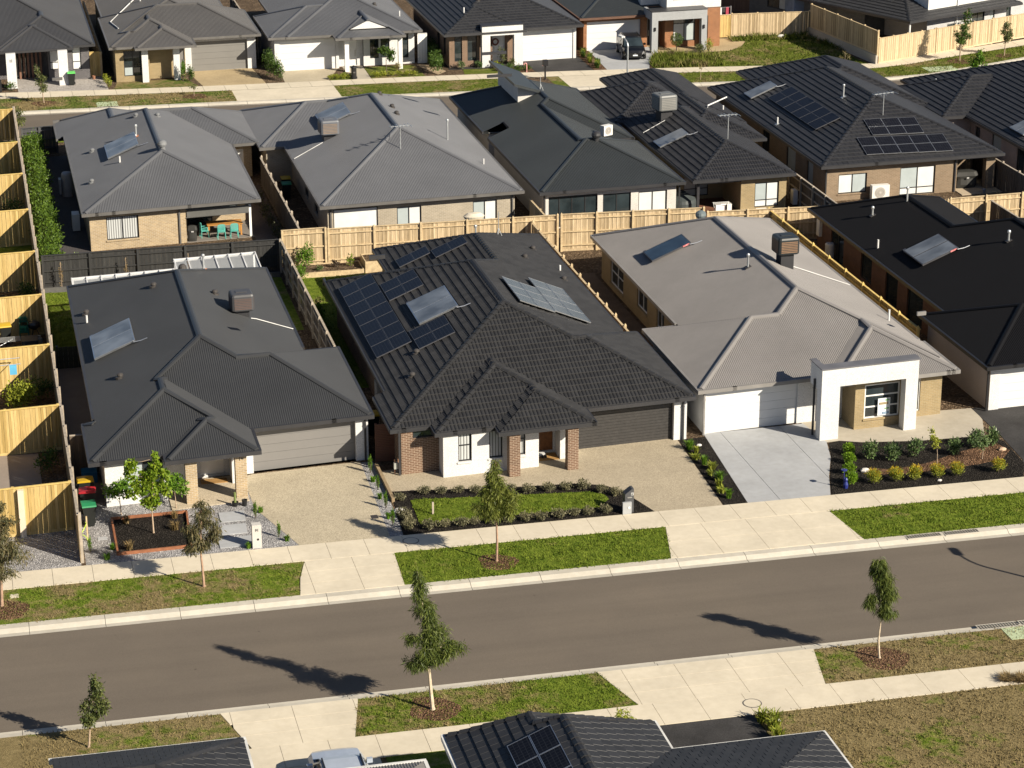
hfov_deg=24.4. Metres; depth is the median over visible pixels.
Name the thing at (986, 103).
house
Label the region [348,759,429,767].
carport
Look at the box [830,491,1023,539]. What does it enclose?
grass
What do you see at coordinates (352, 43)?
door
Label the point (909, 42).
paling fence
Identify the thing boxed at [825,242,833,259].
hot water cylinder
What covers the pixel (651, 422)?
garage door
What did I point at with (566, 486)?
shrub
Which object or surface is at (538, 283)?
photovoltaic module
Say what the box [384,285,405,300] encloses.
photovoltaic module
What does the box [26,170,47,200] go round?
hedge plant
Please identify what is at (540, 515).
shrub
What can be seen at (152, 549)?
garden edging
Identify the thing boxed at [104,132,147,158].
solar collector
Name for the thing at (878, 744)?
vacant lot
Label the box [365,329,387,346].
photovoltaic module
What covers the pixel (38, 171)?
hedge plant
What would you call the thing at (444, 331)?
photovoltaic module
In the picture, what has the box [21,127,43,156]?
hedge plant
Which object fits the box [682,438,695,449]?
ornamental grass
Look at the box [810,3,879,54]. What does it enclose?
paling fence
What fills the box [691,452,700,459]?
ornamental grass
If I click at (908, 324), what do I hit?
paling fence
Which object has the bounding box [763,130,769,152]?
window
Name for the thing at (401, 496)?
shrub
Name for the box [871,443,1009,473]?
bark mulch
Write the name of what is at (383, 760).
ground
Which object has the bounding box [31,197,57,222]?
hedge plant
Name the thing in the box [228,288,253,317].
evaporative cooler
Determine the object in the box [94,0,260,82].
house
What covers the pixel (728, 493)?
ornamental grass
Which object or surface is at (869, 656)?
bark mulch
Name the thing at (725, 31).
side gate
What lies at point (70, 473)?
paling fence
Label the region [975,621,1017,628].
kerb grate
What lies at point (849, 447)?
shrub
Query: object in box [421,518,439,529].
shrub
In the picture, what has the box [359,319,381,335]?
photovoltaic module
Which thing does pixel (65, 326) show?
grass
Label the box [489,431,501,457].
window
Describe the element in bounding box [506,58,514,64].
shrub
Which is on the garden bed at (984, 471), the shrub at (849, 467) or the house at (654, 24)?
the shrub at (849, 467)
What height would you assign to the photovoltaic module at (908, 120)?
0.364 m
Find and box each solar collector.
[89,318,146,359]
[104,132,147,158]
[315,102,359,119]
[406,285,470,324]
[643,234,701,261]
[653,128,696,147]
[743,81,784,98]
[903,234,969,265]
[1008,120,1023,135]
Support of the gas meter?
on the driveway at (661, 475)
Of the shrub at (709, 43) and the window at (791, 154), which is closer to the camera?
the window at (791, 154)
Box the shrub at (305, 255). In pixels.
[294,241,314,268]
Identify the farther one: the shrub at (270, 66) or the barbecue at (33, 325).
the shrub at (270, 66)
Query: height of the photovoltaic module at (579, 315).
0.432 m
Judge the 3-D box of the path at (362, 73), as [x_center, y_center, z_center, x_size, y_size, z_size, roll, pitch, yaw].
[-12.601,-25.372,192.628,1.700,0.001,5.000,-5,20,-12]
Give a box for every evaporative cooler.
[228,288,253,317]
[317,117,338,140]
[652,91,676,120]
[771,232,799,268]
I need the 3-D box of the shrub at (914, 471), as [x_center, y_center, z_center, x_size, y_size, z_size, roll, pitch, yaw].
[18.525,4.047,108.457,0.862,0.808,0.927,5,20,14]
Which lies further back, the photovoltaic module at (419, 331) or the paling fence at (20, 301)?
the paling fence at (20, 301)
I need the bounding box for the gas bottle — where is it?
[37,335,42,343]
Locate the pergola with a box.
[71,251,260,284]
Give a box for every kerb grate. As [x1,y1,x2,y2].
[97,106,118,107]
[905,532,943,539]
[943,528,979,535]
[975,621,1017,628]
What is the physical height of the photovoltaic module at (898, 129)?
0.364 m
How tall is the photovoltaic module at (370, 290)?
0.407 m
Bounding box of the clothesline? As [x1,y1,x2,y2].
[0,357,20,374]
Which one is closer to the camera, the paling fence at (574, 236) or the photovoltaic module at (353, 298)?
the photovoltaic module at (353, 298)
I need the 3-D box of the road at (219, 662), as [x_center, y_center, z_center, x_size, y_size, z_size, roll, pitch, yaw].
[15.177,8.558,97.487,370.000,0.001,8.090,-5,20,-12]
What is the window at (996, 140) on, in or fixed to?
in the house at (986, 103)
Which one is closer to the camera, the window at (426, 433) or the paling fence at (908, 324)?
the window at (426, 433)
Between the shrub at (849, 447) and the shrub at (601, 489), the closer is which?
the shrub at (601, 489)
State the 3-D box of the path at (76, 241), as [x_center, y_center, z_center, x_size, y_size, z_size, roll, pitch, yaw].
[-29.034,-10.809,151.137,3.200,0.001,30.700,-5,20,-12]
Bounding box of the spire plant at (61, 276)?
[58,262,63,285]
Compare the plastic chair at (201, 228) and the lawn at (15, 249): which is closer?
the lawn at (15, 249)
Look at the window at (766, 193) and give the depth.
151.41 m
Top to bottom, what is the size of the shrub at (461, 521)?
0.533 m
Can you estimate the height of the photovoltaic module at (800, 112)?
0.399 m
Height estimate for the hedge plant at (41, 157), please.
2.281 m
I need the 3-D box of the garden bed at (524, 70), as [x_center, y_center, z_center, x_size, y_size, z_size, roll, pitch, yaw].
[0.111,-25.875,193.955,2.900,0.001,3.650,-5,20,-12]
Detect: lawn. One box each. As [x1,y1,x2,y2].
[0,242,37,285]
[45,277,303,350]
[115,78,197,89]
[290,273,368,387]
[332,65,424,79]
[386,750,451,767]
[411,492,607,523]
[463,69,497,73]
[653,38,867,67]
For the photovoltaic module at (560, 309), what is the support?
on the house at (508, 378)
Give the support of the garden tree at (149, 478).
on the garden bed at (139, 533)
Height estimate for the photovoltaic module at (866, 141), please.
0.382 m
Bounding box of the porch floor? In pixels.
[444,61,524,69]
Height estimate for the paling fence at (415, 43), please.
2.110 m
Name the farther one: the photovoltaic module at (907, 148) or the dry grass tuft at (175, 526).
the photovoltaic module at (907, 148)
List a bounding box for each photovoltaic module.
[338,281,358,296]
[343,290,363,306]
[349,299,369,315]
[354,273,374,288]
[354,309,375,325]
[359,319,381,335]
[360,282,380,298]
[365,292,386,307]
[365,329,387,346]
[371,301,392,317]
[371,339,393,357]
[376,311,398,327]
[380,277,400,291]
[382,321,404,337]
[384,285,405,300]
[388,331,411,349]
[395,253,414,266]
[397,269,417,283]
[401,277,422,292]
[409,323,430,339]
[411,246,429,259]
[414,332,436,348]
[427,315,448,330]
[431,243,451,257]
[432,323,454,340]
[447,235,466,249]
[502,276,524,289]
[507,736,537,765]
[508,284,529,296]
[514,292,537,306]
[516,756,543,767]
[519,282,541,294]
[526,290,547,302]
[528,277,551,290]
[529,725,559,754]
[532,298,554,311]
[534,285,557,298]
[539,744,570,767]
[542,294,565,307]
[546,283,568,296]
[548,302,572,316]
[552,291,575,304]
[560,300,583,313]
[567,308,590,322]
[768,92,786,101]
[775,97,793,107]
[780,86,797,96]
[783,102,801,112]
[788,91,805,101]
[791,107,810,117]
[796,96,814,106]
[799,113,818,123]
[803,102,822,111]
[808,118,827,129]
[811,107,830,117]
[820,112,839,123]
[857,136,878,145]
[862,145,883,154]
[863,118,884,126]
[868,126,889,134]
[875,136,895,144]
[879,144,900,153]
[881,117,901,125]
[885,125,906,134]
[892,135,912,143]
[897,143,918,152]
[898,117,918,125]
[903,125,923,133]
[909,134,930,143]
[914,143,935,152]
[926,133,947,142]
[931,142,952,151]
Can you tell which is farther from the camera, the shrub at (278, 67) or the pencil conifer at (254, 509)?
the shrub at (278, 67)
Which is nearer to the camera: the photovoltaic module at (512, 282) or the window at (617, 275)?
the photovoltaic module at (512, 282)
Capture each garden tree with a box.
[0,105,26,140]
[101,477,134,514]
[123,450,172,532]
[165,472,189,507]
[376,45,395,71]
[928,426,942,458]
[967,433,991,458]
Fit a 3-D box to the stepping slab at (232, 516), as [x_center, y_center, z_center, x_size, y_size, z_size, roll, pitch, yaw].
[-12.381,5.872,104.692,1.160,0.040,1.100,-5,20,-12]
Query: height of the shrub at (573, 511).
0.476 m
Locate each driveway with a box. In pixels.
[17,73,108,91]
[193,68,264,85]
[220,698,357,748]
[232,75,610,100]
[247,462,389,544]
[281,68,337,81]
[293,758,381,767]
[300,553,404,594]
[382,438,721,534]
[523,56,592,71]
[588,47,651,69]
[598,649,824,704]
[660,715,769,747]
[666,511,862,557]
[704,424,830,502]
[971,406,1023,461]
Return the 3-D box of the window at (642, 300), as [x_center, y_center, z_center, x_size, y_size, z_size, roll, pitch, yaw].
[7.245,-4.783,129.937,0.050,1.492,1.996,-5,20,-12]
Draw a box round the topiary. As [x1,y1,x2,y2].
[670,32,683,49]
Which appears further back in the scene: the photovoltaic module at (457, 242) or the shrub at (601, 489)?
the photovoltaic module at (457, 242)
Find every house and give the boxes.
[0,0,94,88]
[48,737,253,767]
[52,77,260,250]
[66,254,374,509]
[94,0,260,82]
[238,91,524,238]
[253,0,422,71]
[323,225,695,477]
[406,0,583,67]
[441,711,852,767]
[449,51,685,227]
[552,0,720,52]
[580,68,796,213]
[590,210,960,440]
[707,55,1004,200]
[749,0,1023,42]
[807,186,1023,410]
[897,60,1023,173]
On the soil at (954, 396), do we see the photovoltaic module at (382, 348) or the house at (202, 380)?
the house at (202, 380)
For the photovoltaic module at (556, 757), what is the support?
on the house at (589, 741)
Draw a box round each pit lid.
[96,101,117,106]
[922,66,958,71]
[1001,626,1023,639]
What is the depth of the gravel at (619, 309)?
133.46 m
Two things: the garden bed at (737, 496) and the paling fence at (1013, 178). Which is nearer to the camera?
the garden bed at (737, 496)
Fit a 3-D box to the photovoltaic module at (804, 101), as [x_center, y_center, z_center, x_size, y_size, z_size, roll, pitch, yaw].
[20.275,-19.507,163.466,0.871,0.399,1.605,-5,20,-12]
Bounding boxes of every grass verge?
[0,91,236,110]
[0,561,303,624]
[0,714,249,767]
[334,76,569,95]
[356,673,636,736]
[394,492,1023,584]
[679,46,1023,82]
[814,629,1023,683]
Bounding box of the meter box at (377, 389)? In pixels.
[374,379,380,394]
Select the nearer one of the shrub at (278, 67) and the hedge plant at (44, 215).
the hedge plant at (44, 215)
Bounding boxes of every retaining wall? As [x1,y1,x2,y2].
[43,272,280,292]
[809,27,877,63]
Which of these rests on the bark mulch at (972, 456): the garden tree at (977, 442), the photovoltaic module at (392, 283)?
the garden tree at (977, 442)
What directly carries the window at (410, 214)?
in the house at (361, 168)
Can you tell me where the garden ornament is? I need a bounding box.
[841,468,847,488]
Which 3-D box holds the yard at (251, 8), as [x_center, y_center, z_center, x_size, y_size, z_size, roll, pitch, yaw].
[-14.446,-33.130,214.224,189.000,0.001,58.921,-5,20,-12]
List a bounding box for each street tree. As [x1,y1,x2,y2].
[0,501,34,606]
[33,63,47,102]
[77,672,112,747]
[180,499,226,586]
[398,567,469,710]
[469,459,524,561]
[860,557,900,658]
[954,8,973,60]
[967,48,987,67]
[999,21,1013,55]
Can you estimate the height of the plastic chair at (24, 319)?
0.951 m
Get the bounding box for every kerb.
[0,57,1023,115]
[0,523,1023,637]
[0,622,1023,737]
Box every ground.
[5,45,1023,107]
[230,677,825,763]
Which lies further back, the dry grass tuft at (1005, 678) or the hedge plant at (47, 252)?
the hedge plant at (47, 252)
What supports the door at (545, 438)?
in the house at (508, 378)
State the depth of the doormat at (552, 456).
111.25 m
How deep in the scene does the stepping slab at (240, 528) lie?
103.29 m
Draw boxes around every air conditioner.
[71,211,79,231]
[600,124,612,136]
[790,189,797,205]
[870,183,889,198]
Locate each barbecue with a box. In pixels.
[28,320,40,334]
[187,225,196,241]
[956,169,977,187]
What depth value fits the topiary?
200.20 m
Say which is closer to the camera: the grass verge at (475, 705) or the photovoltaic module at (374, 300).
the grass verge at (475, 705)
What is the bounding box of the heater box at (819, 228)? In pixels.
[816,219,822,236]
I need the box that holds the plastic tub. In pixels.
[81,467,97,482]
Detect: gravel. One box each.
[3,529,81,571]
[78,461,402,564]
[581,273,652,347]
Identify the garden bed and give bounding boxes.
[114,513,189,551]
[295,260,363,277]
[360,253,381,272]
[392,483,652,534]
[520,64,534,72]
[576,50,606,69]
[679,437,747,504]
[829,436,1023,494]
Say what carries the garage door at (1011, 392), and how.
in the house at (969, 300)
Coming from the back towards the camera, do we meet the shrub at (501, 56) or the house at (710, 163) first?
the shrub at (501, 56)
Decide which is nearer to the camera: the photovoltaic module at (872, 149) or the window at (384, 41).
the photovoltaic module at (872, 149)
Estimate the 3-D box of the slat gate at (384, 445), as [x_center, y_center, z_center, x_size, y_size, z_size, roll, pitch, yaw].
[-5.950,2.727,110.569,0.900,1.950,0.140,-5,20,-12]
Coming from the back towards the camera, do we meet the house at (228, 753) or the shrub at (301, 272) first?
the shrub at (301, 272)
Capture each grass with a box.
[45,292,76,347]
[335,78,497,96]
[594,61,599,67]
[648,48,726,67]
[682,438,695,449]
[691,445,700,453]
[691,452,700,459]
[700,454,708,464]
[706,460,717,469]
[707,469,713,475]
[712,469,727,480]
[715,478,723,486]
[716,485,726,493]
[724,488,732,498]
[727,30,845,51]
[754,704,773,723]
[764,707,785,721]
[764,714,784,731]
[767,722,788,735]
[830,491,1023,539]
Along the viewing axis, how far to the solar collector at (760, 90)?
168.86 m
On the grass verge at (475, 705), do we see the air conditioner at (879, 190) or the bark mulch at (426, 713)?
the bark mulch at (426, 713)
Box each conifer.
[87,537,91,552]
[180,60,186,79]
[186,64,194,80]
[252,502,257,517]
[277,521,280,536]
[368,454,372,472]
[376,475,379,488]
[383,492,387,507]
[390,507,394,524]
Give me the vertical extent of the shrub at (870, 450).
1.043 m
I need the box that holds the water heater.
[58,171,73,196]
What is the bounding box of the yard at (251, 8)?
[0,0,1023,92]
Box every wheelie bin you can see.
[0,322,10,343]
[67,71,75,84]
[75,476,93,500]
[77,486,95,513]
[80,499,95,525]
[280,175,290,190]
[281,181,291,198]
[368,410,379,434]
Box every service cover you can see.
[402,537,418,543]
[743,699,761,707]
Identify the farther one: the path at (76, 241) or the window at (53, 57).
the window at (53, 57)
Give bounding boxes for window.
[49,51,57,69]
[72,47,81,69]
[106,215,138,239]
[123,50,141,75]
[123,459,163,488]
[187,207,211,224]
[236,149,243,163]
[370,39,378,57]
[380,38,388,57]
[397,205,420,225]
[402,33,407,57]
[413,430,432,437]
[444,37,445,54]
[454,36,461,61]
[458,434,470,460]
[467,35,476,60]
[473,199,496,218]
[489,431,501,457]
[520,434,524,453]
[549,194,596,226]
[603,192,630,211]
[612,262,622,293]
[638,190,666,209]
[638,289,646,313]
[658,310,663,326]
[673,19,694,40]
[684,177,707,195]
[754,181,778,206]
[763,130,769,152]
[768,0,784,9]
[787,147,795,171]
[807,161,812,183]
[832,230,843,266]
[838,173,866,193]
[861,253,871,283]
[864,381,899,418]
[885,272,897,308]
[899,165,934,194]
[907,289,922,328]
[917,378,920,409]
[947,22,959,31]
[971,12,983,29]
[976,126,979,137]
[990,10,993,18]
[992,134,1000,149]
[1006,7,1009,15]
[1016,148,1023,173]
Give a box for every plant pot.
[232,492,237,506]
[242,499,246,505]
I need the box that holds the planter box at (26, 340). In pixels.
[21,335,37,345]
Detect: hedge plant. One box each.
[20,131,41,150]
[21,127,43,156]
[21,137,40,161]
[23,147,51,169]
[24,142,48,168]
[24,152,45,178]
[26,161,54,183]
[26,164,52,190]
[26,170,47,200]
[28,183,56,210]
[29,187,57,216]
[30,208,54,237]
[31,180,54,197]
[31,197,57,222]
[31,199,59,222]
[32,230,61,262]
[35,215,63,239]
[37,221,64,246]
[39,239,63,269]
[39,244,65,275]
[409,70,417,75]
[425,38,438,57]
[427,44,439,56]
[427,45,438,63]
[427,53,442,69]
[428,48,441,67]
[429,55,443,72]
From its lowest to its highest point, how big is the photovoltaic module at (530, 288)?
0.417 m
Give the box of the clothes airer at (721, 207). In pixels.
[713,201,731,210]
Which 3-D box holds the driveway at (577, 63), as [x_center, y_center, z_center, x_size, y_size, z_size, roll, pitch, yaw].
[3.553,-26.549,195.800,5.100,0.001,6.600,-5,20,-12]
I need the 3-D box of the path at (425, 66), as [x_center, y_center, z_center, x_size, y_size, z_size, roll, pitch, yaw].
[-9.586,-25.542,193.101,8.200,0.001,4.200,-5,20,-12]
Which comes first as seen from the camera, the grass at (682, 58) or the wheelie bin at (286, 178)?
the wheelie bin at (286, 178)
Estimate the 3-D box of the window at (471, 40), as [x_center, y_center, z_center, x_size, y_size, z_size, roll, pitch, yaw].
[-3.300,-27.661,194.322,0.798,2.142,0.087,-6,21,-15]
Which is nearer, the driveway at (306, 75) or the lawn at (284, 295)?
the lawn at (284, 295)
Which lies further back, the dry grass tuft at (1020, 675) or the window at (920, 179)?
the window at (920, 179)
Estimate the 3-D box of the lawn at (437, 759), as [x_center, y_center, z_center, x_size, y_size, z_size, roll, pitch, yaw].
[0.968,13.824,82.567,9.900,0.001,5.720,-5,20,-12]
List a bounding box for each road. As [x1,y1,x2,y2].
[0,535,1023,732]
[1,79,902,140]
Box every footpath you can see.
[0,39,1023,98]
[3,477,1023,589]
[249,662,1023,767]
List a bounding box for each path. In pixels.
[0,453,41,501]
[24,156,95,285]
[55,351,105,504]
[245,185,287,253]
[343,66,370,78]
[417,64,445,74]
[647,37,744,52]
[802,408,983,441]
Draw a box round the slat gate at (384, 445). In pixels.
[375,423,394,462]
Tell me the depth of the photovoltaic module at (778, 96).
166.36 m
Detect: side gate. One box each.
[69,434,99,475]
[89,51,100,76]
[417,33,426,62]
[720,14,730,36]
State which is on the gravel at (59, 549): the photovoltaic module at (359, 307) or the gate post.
the gate post
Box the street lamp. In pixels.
[618,35,628,72]
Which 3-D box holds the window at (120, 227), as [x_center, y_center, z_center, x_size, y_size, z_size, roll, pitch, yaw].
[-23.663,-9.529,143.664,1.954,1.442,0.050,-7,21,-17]
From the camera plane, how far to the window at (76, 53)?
190.05 m
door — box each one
[15,53,27,77]
[172,48,184,73]
[191,39,247,70]
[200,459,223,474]
[253,421,354,470]
[280,39,335,70]
[349,40,356,64]
[492,35,504,61]
[523,29,572,60]
[539,431,551,450]
[579,403,672,448]
[587,19,639,50]
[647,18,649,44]
[706,383,796,432]
[998,367,1023,407]
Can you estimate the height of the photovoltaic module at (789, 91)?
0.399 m
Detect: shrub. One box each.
[0,375,38,407]
[1,198,24,212]
[4,81,16,90]
[15,279,35,298]
[31,375,53,401]
[33,444,59,474]
[102,73,107,82]
[106,77,111,86]
[255,188,265,204]
[259,201,274,217]
[261,47,272,74]
[264,213,279,229]
[266,51,277,77]
[271,221,284,238]
[272,58,284,79]
[294,241,314,268]
[295,263,307,280]
[315,296,326,321]
[394,492,406,500]
[395,506,412,516]
[400,517,418,528]
[402,512,414,521]
[416,485,430,493]
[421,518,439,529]
[434,485,447,493]
[437,518,449,527]
[451,485,463,492]
[452,516,469,526]
[457,60,465,68]
[467,516,478,524]
[468,484,480,492]
[475,60,482,67]
[497,45,506,63]
[503,515,514,522]
[505,483,516,491]
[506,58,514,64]
[513,63,522,70]
[518,510,534,520]
[521,64,531,69]
[521,482,535,492]
[533,510,548,520]
[541,481,555,492]
[551,507,566,517]
[559,480,574,489]
[566,507,580,515]
[576,477,591,488]
[582,504,595,514]
[596,483,608,492]
[598,503,612,513]
[609,486,623,495]
[610,706,636,718]
[694,43,707,52]
[705,38,713,51]
[842,442,855,454]
[842,450,856,462]
[842,462,856,473]
[845,471,857,484]
[858,437,881,459]
[863,467,882,482]
[882,440,903,461]
[886,464,903,480]
[905,436,926,456]
[907,463,922,479]
[928,462,945,477]
[944,437,963,454]
[949,460,964,475]
[965,427,988,447]
[985,426,1001,445]
[991,457,1007,471]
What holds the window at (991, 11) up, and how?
in the house at (891, 17)
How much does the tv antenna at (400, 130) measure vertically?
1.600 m
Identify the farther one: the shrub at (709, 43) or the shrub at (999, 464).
the shrub at (709, 43)
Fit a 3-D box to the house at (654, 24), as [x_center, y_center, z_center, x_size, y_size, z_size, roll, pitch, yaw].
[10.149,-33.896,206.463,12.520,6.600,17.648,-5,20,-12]
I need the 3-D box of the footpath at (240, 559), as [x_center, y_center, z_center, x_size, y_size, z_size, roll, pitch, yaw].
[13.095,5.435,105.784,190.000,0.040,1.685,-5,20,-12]
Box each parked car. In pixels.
[306,747,372,767]
[616,31,645,58]
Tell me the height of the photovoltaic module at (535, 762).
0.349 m
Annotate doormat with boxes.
[200,477,227,483]
[539,453,558,460]
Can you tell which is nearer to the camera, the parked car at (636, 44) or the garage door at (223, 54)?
the garage door at (223, 54)
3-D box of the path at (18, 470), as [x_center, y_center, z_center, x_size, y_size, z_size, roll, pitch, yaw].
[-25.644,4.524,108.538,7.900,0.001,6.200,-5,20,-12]
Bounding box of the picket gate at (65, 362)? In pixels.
[55,346,80,368]
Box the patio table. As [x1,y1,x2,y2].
[205,219,242,236]
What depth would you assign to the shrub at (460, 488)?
107.08 m
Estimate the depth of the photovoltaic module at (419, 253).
131.08 m
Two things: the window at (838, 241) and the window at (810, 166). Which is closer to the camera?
the window at (838, 241)
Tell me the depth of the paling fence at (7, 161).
160.14 m
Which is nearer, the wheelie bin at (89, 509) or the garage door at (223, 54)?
the wheelie bin at (89, 509)
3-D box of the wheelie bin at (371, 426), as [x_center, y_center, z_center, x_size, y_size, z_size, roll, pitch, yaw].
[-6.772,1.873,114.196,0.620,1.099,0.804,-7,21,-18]
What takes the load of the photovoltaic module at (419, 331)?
on the house at (508, 378)
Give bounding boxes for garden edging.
[111,510,191,555]
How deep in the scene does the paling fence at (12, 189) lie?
152.18 m
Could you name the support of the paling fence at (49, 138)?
on the soil at (954, 396)
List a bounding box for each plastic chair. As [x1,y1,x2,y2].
[19,316,28,334]
[19,318,27,329]
[199,222,208,237]
[217,224,225,238]
[230,223,238,237]
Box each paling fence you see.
[0,108,14,140]
[0,141,19,173]
[0,173,24,209]
[0,208,30,246]
[0,250,37,291]
[0,293,44,337]
[0,343,51,391]
[0,403,61,455]
[0,480,74,536]
[12,106,37,282]
[20,125,58,152]
[35,248,83,562]
[41,239,279,287]
[82,1,102,76]
[230,0,258,58]
[260,155,299,242]
[279,239,335,347]
[281,227,327,264]
[327,213,558,262]
[414,32,425,56]
[529,198,544,215]
[531,220,628,331]
[560,206,704,251]
[706,198,948,238]
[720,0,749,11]
[730,10,809,35]
[768,207,920,337]
[786,166,836,207]
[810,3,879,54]
[877,28,935,62]
[935,13,1023,52]
[949,191,1023,221]
[973,158,1023,193]
[990,200,1019,219]
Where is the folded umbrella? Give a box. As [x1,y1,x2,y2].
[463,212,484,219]
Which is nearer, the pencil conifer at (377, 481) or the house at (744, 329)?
the pencil conifer at (377, 481)
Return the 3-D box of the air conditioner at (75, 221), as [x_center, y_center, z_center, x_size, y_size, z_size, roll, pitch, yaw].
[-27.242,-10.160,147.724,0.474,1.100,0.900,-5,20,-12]
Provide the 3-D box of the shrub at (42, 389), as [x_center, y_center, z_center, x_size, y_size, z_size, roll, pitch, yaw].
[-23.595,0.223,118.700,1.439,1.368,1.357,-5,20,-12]
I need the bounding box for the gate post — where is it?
[17,489,26,537]
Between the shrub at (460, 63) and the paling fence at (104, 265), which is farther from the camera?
the shrub at (460, 63)
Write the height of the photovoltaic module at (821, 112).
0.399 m
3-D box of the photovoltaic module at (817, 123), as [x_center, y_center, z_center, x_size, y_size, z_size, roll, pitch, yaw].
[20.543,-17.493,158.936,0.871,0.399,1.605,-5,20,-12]
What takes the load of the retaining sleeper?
on the soil at (954, 396)
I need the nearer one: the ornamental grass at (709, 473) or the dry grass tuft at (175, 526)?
the dry grass tuft at (175, 526)
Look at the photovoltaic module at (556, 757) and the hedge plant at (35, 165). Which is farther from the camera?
the hedge plant at (35, 165)
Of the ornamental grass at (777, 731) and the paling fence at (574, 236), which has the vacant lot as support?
the ornamental grass at (777, 731)
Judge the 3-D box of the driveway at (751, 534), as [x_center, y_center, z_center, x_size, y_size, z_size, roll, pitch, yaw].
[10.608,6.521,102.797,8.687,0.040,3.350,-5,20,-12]
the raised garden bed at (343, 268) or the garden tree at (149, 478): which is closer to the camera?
the garden tree at (149, 478)
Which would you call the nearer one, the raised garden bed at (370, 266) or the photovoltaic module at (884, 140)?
the raised garden bed at (370, 266)
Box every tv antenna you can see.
[389,123,412,148]
[718,113,740,138]
[873,90,897,114]
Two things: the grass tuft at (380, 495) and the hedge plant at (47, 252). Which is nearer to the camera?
the grass tuft at (380, 495)
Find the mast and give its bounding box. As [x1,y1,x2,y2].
[497,212,501,235]
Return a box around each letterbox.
[251,522,261,548]
[351,65,356,78]
[542,59,547,79]
[622,486,633,514]
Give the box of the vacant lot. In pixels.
[755,684,1023,767]
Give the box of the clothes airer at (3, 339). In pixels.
[0,336,20,345]
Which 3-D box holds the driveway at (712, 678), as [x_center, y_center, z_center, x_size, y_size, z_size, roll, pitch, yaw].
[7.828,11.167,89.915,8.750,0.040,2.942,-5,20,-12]
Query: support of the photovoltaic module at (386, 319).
on the house at (508, 378)
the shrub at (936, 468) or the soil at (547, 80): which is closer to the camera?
the shrub at (936, 468)
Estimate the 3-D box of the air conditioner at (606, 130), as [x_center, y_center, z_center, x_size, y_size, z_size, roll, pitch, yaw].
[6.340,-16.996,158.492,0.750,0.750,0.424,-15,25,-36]
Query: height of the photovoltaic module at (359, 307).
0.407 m
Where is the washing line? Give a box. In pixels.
[720,7,730,14]
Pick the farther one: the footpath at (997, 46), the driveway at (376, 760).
the footpath at (997, 46)
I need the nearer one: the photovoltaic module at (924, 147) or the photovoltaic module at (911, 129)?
the photovoltaic module at (924, 147)
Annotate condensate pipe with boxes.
[251,318,292,328]
[794,266,849,284]
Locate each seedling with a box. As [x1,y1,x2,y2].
[331,259,338,266]
[346,253,353,265]
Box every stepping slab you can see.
[218,510,245,522]
[219,535,251,548]
[220,523,246,534]
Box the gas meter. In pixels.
[393,459,398,473]
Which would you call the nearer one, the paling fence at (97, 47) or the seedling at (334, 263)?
the seedling at (334, 263)
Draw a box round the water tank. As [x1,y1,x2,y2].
[676,190,695,213]
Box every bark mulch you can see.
[0,601,29,619]
[31,101,55,105]
[183,94,205,98]
[410,696,461,720]
[478,554,518,569]
[855,646,909,669]
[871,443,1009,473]
[947,58,969,63]
[996,54,1012,57]
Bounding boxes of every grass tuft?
[103,551,110,559]
[109,542,116,549]
[120,515,134,523]
[124,539,133,549]
[169,520,179,530]
[170,509,180,518]
[245,541,251,548]
[258,506,262,512]
[283,534,289,541]
[376,492,382,498]
[991,668,1018,682]
[1006,670,1023,683]
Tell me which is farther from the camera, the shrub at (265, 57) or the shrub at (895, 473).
the shrub at (265, 57)
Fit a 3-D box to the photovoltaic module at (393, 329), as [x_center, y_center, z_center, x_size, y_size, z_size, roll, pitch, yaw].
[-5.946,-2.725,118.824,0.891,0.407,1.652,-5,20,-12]
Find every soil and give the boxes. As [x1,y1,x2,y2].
[0,116,1023,593]
[528,77,553,83]
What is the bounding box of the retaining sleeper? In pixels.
[375,463,394,501]
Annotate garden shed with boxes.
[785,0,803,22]
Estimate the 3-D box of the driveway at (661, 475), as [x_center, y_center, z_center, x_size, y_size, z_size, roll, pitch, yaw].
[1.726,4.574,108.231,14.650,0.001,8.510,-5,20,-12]
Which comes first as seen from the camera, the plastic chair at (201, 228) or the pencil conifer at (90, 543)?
the pencil conifer at (90, 543)
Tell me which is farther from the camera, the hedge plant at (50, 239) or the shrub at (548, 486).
the hedge plant at (50, 239)
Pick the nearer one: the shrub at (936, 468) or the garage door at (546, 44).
the shrub at (936, 468)
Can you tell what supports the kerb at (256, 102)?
on the road at (34, 120)
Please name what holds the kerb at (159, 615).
on the road at (219, 662)

